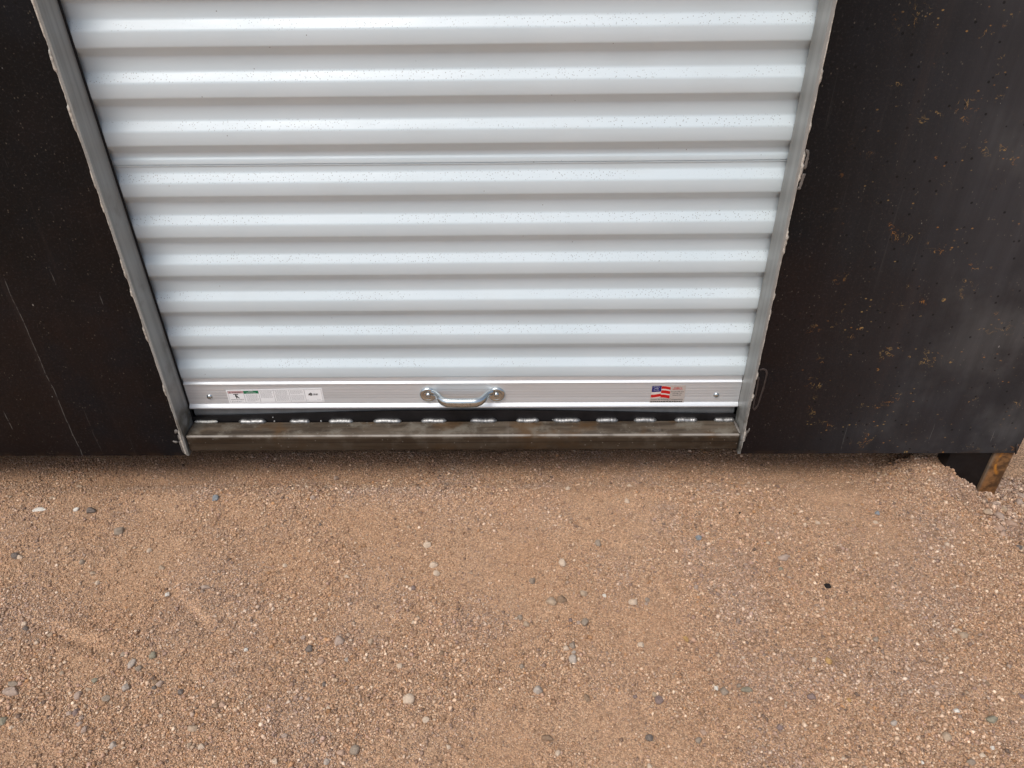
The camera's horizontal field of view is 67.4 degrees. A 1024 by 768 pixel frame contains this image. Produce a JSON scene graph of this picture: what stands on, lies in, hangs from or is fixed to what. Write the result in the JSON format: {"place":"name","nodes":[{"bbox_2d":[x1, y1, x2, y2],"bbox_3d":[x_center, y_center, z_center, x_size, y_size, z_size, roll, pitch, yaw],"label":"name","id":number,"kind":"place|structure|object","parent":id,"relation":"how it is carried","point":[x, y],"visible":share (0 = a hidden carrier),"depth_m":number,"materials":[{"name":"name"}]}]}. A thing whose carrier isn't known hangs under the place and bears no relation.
{"place":"outdoors","nodes":[
{"label":"outdoors","id":0,"kind":"place"},
{"bbox_2d":[0,439,1023,767],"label":"ground","id":1,"kind":"structure","parent":0,"point":[1012,471],"depth_m":1.40,"materials":[{"name":"brown soil"}]},
{"bbox_2d":[0,717,6,725],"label":"stone","id":2,"kind":"object","parent":1,"relation":"on","point":[3,720],"visible":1,"depth_m":1.23,"materials":[{"name":"grey stone"}]},
{"bbox_2d":[2,686,18,695],"bbox_3d":[-0.828,0.508,1.269,0.029,0.014,0.016,0,43,-4],"label":"stone","id":3,"kind":"object","parent":1,"relation":"on","point":[11,691],"visible":1,"depth_m":1.26,"materials":[{"name":"beige stone"}]},
{"bbox_2d":[8,681,17,686],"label":"stone","id":4,"kind":"object","parent":1,"relation":"on","point":[12,683],"visible":1,"depth_m":1.28,"materials":[{"name":"beige stone"}]},
{"bbox_2d":[10,552,20,558],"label":"stone","id":5,"kind":"object","parent":1,"relation":"on","point":[14,555],"visible":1,"depth_m":1.50,"materials":[{"name":"grey stone"}]},
{"bbox_2d":[32,507,46,511],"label":"stone","id":6,"kind":"object","parent":1,"relation":"on","point":[38,509],"visible":1,"depth_m":1.61,"materials":[{"name":"white stone"}]},
{"bbox_2d":[72,708,79,716],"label":"stone","id":7,"kind":"object","parent":1,"relation":"on","point":[75,712],"visible":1,"depth_m":1.23,"materials":[{"name":"grey stone"}]},
{"bbox_2d":[74,691,82,699],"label":"stone","id":8,"kind":"object","parent":1,"relation":"on","point":[77,694],"visible":1,"depth_m":1.26,"materials":[{"name":"beige stone"}]},
{"bbox_2d":[81,726,87,732],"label":"stone","id":9,"kind":"object","parent":1,"relation":"on","point":[84,729],"visible":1,"depth_m":1.21,"materials":[{"name":"beige stone"}]},
{"bbox_2d":[86,507,95,512],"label":"stone","id":10,"kind":"object","parent":1,"relation":"on","point":[90,510],"visible":1,"depth_m":1.60,"materials":[{"name":"grey stone"}]},
{"bbox_2d":[101,695,110,701],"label":"stone","id":11,"kind":"object","parent":1,"relation":"on","point":[106,698],"visible":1,"depth_m":1.25,"materials":[{"name":"beige stone"}]},
{"bbox_2d":[109,741,116,748],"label":"stone","id":12,"kind":"object","parent":1,"relation":"on","point":[113,744],"visible":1,"depth_m":1.19,"materials":[{"name":"white stone"}]},
{"bbox_2d":[114,527,123,535],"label":"stone","id":13,"kind":"object","parent":1,"relation":"on","point":[118,530],"visible":1,"depth_m":1.55,"materials":[{"name":"beige stone"}]},
{"bbox_2d":[122,683,129,691],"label":"stone","id":14,"kind":"object","parent":1,"relation":"on","point":[125,687],"visible":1,"depth_m":1.27,"materials":[{"name":"grey stone"}]},
{"bbox_2d":[127,659,135,668],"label":"stone","id":15,"kind":"object","parent":1,"relation":"on","point":[132,662],"visible":1,"depth_m":1.31,"materials":[{"name":"grey stone"}]},
{"bbox_2d":[135,665,141,671],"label":"stone","id":16,"kind":"object","parent":1,"relation":"on","point":[138,668],"visible":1,"depth_m":1.30,"materials":[{"name":"grey stone"}]},
{"bbox_2d":[149,651,155,658],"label":"stone","id":17,"kind":"object","parent":1,"relation":"on","point":[152,655],"visible":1,"depth_m":1.32,"materials":[{"name":"grey stone"}]},
{"bbox_2d":[156,680,163,686],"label":"stone","id":18,"kind":"object","parent":1,"relation":"on","point":[159,683],"visible":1,"depth_m":1.27,"materials":[{"name":"beige stone"}]},
{"bbox_2d":[187,725,197,731],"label":"stone","id":19,"kind":"object","parent":1,"relation":"on","point":[191,728],"visible":1,"depth_m":1.21,"materials":[{"name":"beige stone"}]},
{"bbox_2d":[198,743,204,749],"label":"stone","id":20,"kind":"object","parent":1,"relation":"on","point":[201,746],"visible":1,"depth_m":1.18,"materials":[{"name":"beige stone"}]},
{"bbox_2d":[200,585,209,589],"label":"stone","id":21,"kind":"object","parent":1,"relation":"on","point":[204,587],"visible":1,"depth_m":1.43,"materials":[{"name":"beige stone"}]},
{"bbox_2d":[212,494,218,500],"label":"stone","id":22,"kind":"object","parent":1,"relation":"on","point":[215,497],"visible":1,"depth_m":1.62,"materials":[{"name":"grey stone"}]},
{"bbox_2d":[219,701,225,707],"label":"stone","id":23,"kind":"object","parent":1,"relation":"on","point":[222,704],"visible":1,"depth_m":1.24,"materials":[{"name":"beige stone"}]},
{"bbox_2d":[272,758,277,764],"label":"stone","id":24,"kind":"object","parent":1,"relation":"on","point":[274,761],"visible":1,"depth_m":1.16,"materials":[{"name":"beige stone"}]},
{"bbox_2d":[305,645,311,651],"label":"stone","id":25,"kind":"object","parent":1,"relation":"on","point":[308,648],"visible":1,"depth_m":1.32,"materials":[{"name":"grey stone"}]},
{"bbox_2d":[317,657,324,663],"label":"stone","id":26,"kind":"object","parent":1,"relation":"on","point":[321,660],"visible":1,"depth_m":1.30,"materials":[{"name":"beige stone"}]},
{"bbox_2d":[324,758,329,764],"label":"stone","id":27,"kind":"object","parent":1,"relation":"on","point":[326,761],"visible":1,"depth_m":1.16,"materials":[{"name":"beige stone"}]},
{"bbox_2d":[334,635,344,645],"bbox_3d":[-0.301,0.446,1.339,0.017,0.016,0.020,-10,42,-7],"label":"stone","id":28,"kind":"object","parent":1,"relation":"on","point":[339,640],"visible":1,"depth_m":1.33,"materials":[{"name":"beige stone"}]},
{"bbox_2d":[336,749,344,755],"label":"stone","id":29,"kind":"object","parent":1,"relation":"on","point":[341,752],"visible":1,"depth_m":1.17,"materials":[{"name":"beige stone"}]},
{"bbox_2d":[349,744,359,754],"bbox_3d":[-0.241,0.561,1.177,0.015,0.014,0.015,10,37,14],"label":"stone","id":30,"kind":"object","parent":1,"relation":"on","point":[354,749],"visible":1,"depth_m":1.17,"materials":[{"name":"beige stone"}]},
{"bbox_2d":[402,693,414,704],"bbox_3d":[-0.167,0.510,1.244,0.020,0.016,0.018,12,39,13],"label":"stone","id":31,"kind":"object","parent":1,"relation":"on","point":[408,698],"visible":1,"depth_m":1.24,"materials":[{"name":"beige stone"}]},
{"bbox_2d":[422,716,428,722],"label":"stone","id":32,"kind":"object","parent":1,"relation":"on","point":[425,719],"visible":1,"depth_m":1.22,"materials":[{"name":"beige stone"}]},
{"bbox_2d":[423,542,430,547],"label":"stone","id":33,"kind":"object","parent":1,"relation":"on","point":[426,544],"visible":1,"depth_m":1.51,"materials":[{"name":"beige stone"}]},
{"bbox_2d":[429,561,437,567],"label":"stone","id":34,"kind":"object","parent":1,"relation":"on","point":[433,564],"visible":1,"depth_m":1.48,"materials":[{"name":"beige stone"}]},
{"bbox_2d":[433,570,439,576],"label":"stone","id":35,"kind":"object","parent":1,"relation":"on","point":[436,573],"visible":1,"depth_m":1.46,"materials":[{"name":"beige stone"}]},
{"bbox_2d":[0,0,1023,493],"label":"steel container","id":36,"kind":"object","parent":1,"relation":"on","point":[890,312],"visible":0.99,"depth_m":1.46,"materials":[{"name":"black metal"}]},
{"bbox_2d":[60,0,818,414],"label":"roller door","id":37,"kind":"structure","parent":36,"relation":"attached to","point":[436,204],"depth_m":1.40,"materials":[{"name":"white paint"}]},
{"bbox_2d":[529,578,534,583],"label":"stone","id":38,"kind":"object","parent":1,"relation":"on","point":[531,580],"visible":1,"depth_m":1.44,"materials":[{"name":"stone"}]},
{"bbox_2d":[533,685,542,693],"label":"stone","id":39,"kind":"object","parent":1,"relation":"on","point":[537,689],"visible":1,"depth_m":1.26,"materials":[{"name":"white stone"}]},
{"bbox_2d":[541,735,552,740],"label":"stone","id":40,"kind":"object","parent":1,"relation":"on","point":[546,737],"visible":1,"depth_m":1.19,"materials":[{"name":"beige stone"}]},
{"bbox_2d":[546,597,556,605],"bbox_3d":[0.073,0.398,1.404,0.020,0.014,0.015,19,40,26],"label":"stone","id":41,"kind":"object","parent":1,"relation":"on","point":[552,601],"visible":1,"depth_m":1.40,"materials":[{"name":"beige stone"}]},
{"bbox_2d":[557,595,566,603],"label":"stone","id":42,"kind":"object","parent":1,"relation":"on","point":[561,599],"visible":1,"depth_m":1.40,"materials":[{"name":"brown stone"}]},
{"bbox_2d":[558,559,565,566],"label":"stone","id":43,"kind":"object","parent":1,"relation":"on","point":[562,562],"visible":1,"depth_m":1.47,"materials":[{"name":"beige stone"}]},
{"bbox_2d":[569,642,575,648],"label":"stone","id":44,"kind":"object","parent":1,"relation":"on","point":[572,645],"visible":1,"depth_m":1.33,"materials":[{"name":"grey stone"}]},
{"bbox_2d":[569,654,576,663],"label":"stone","id":45,"kind":"object","parent":1,"relation":"on","point":[572,658],"visible":1,"depth_m":1.30,"materials":[{"name":"white stone"}]},
{"bbox_2d":[580,590,586,596],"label":"stone","id":46,"kind":"object","parent":1,"relation":"on","point":[583,593],"visible":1,"depth_m":1.41,"materials":[{"name":"beige stone"}]},
{"bbox_2d":[581,618,588,625],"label":"stone","id":47,"kind":"object","parent":1,"relation":"on","point":[584,621],"visible":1,"depth_m":1.36,"materials":[{"name":"grey stone"}]},
{"bbox_2d":[584,694,590,701],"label":"stone","id":48,"kind":"object","parent":1,"relation":"on","point":[587,697],"visible":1,"depth_m":1.25,"materials":[{"name":"brown stone"}]},
{"bbox_2d":[595,540,600,546],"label":"stone","id":49,"kind":"object","parent":1,"relation":"on","point":[597,543],"visible":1,"depth_m":1.51,"materials":[{"name":"beige stone"}]},
{"bbox_2d":[628,599,636,604],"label":"stone","id":50,"kind":"object","parent":1,"relation":"on","point":[632,601],"visible":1,"depth_m":1.40,"materials":[{"name":"beige stone"}]},
{"bbox_2d":[637,642,643,647],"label":"stone","id":51,"kind":"object","parent":1,"relation":"on","point":[640,644],"visible":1,"depth_m":1.32,"materials":[{"name":"beige stone"}]},
{"bbox_2d":[645,734,652,740],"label":"stone","id":52,"kind":"object","parent":1,"relation":"on","point":[648,737],"visible":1,"depth_m":1.19,"materials":[{"name":"grey stone"}]},
{"bbox_2d":[655,695,662,703],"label":"stone","id":53,"kind":"object","parent":1,"relation":"on","point":[658,699],"visible":1,"depth_m":1.24,"materials":[{"name":"grey stone"}]},
{"bbox_2d":[695,737,701,743],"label":"stone","id":54,"kind":"object","parent":1,"relation":"on","point":[698,740],"visible":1,"depth_m":1.18,"materials":[{"name":"beige stone"}]},
{"bbox_2d":[700,729,706,735],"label":"stone","id":55,"kind":"object","parent":1,"relation":"on","point":[703,732],"visible":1,"depth_m":1.20,"materials":[{"name":"beige stone"}]},
{"bbox_2d":[720,687,728,695],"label":"stone","id":56,"kind":"object","parent":1,"relation":"on","point":[724,691],"visible":1,"depth_m":1.25,"materials":[{"name":"beige stone"}]},
{"bbox_2d":[741,686,752,692],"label":"stone","id":57,"kind":"object","parent":1,"relation":"on","point":[746,689],"visible":1,"depth_m":1.25,"materials":[{"name":"grey stone"}]},
{"bbox_2d":[778,554,789,560],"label":"stone","id":58,"kind":"object","parent":1,"relation":"on","point":[783,557],"visible":1,"depth_m":1.47,"materials":[{"name":"beige stone"}]},
{"bbox_2d":[807,693,815,699],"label":"stone","id":59,"kind":"object","parent":1,"relation":"on","point":[811,696],"visible":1,"depth_m":1.24,"materials":[{"name":"grey stone"}]},
{"bbox_2d":[825,657,831,664],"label":"stone","id":60,"kind":"object","parent":1,"relation":"on","point":[828,660],"visible":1,"depth_m":1.29,"materials":[{"name":"yellow stone"}]},
{"bbox_2d":[890,720,896,725],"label":"stone","id":61,"kind":"object","parent":1,"relation":"on","point":[893,722],"visible":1,"depth_m":1.20,"materials":[{"name":"white stone"}]},
{"bbox_2d":[941,732,951,741],"bbox_3d":[0.673,0.546,1.188,0.014,0.012,0.015,4,28,-9],"label":"stone","id":62,"kind":"object","parent":1,"relation":"on","point":[947,736],"visible":1,"depth_m":1.19,"materials":[{"name":"beige stone"}]},
{"bbox_2d":[958,632,968,638],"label":"stone","id":63,"kind":"object","parent":1,"relation":"on","point":[964,635],"visible":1,"depth_m":1.33,"materials":[{"name":"beige stone"}]},
{"bbox_2d":[966,759,975,765],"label":"stone","id":64,"kind":"object","parent":1,"relation":"on","point":[971,762],"visible":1,"depth_m":1.15,"materials":[{"name":"beige stone"}]},
{"bbox_2d":[983,508,992,514],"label":"stone","id":65,"kind":"object","parent":1,"relation":"on","point":[987,511],"visible":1,"depth_m":1.65,"materials":[{"name":"beige stone"}]},
{"bbox_2d":[986,716,997,723],"bbox_3d":[0.757,0.529,1.211,0.018,0.013,0.013,15,39,21],"label":"stone","id":66,"kind":"object","parent":1,"relation":"on","point":[992,719],"visible":1,"depth_m":1.21,"materials":[{"name":"grey stone"}]},
{"bbox_2d":[993,512,1004,518],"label":"stone","id":67,"kind":"object","parent":1,"relation":"on","point":[999,515],"visible":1,"depth_m":1.64,"materials":[{"name":"beige stone"}]},
{"bbox_2d":[995,524,1004,530],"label":"stone","id":68,"kind":"object","parent":1,"relation":"on","point":[1000,527],"visible":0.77,"depth_m":1.60,"materials":[{"name":"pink stone"}]},
{"bbox_2d":[1000,531,1006,539],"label":"stone","id":69,"kind":"object","parent":1,"relation":"on","point":[1002,533],"visible":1,"depth_m":1.52,"materials":[{"name":"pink stone"}]},
{"bbox_2d":[1005,520,1017,526],"bbox_3d":[1.053,0.294,1.621,0.024,0.014,0.016,4,36,7],"label":"stone","id":70,"kind":"object","parent":1,"relation":"on","point":[1011,523],"visible":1,"depth_m":1.61,"materials":[{"name":"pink stone"}]},
{"bbox_2d":[1014,498,1023,504],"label":"stone","id":71,"kind":"object","parent":1,"relation":"on","point":[1018,501],"visible":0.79,"depth_m":1.70,"materials":[{"name":"beige stone"}]}
]}

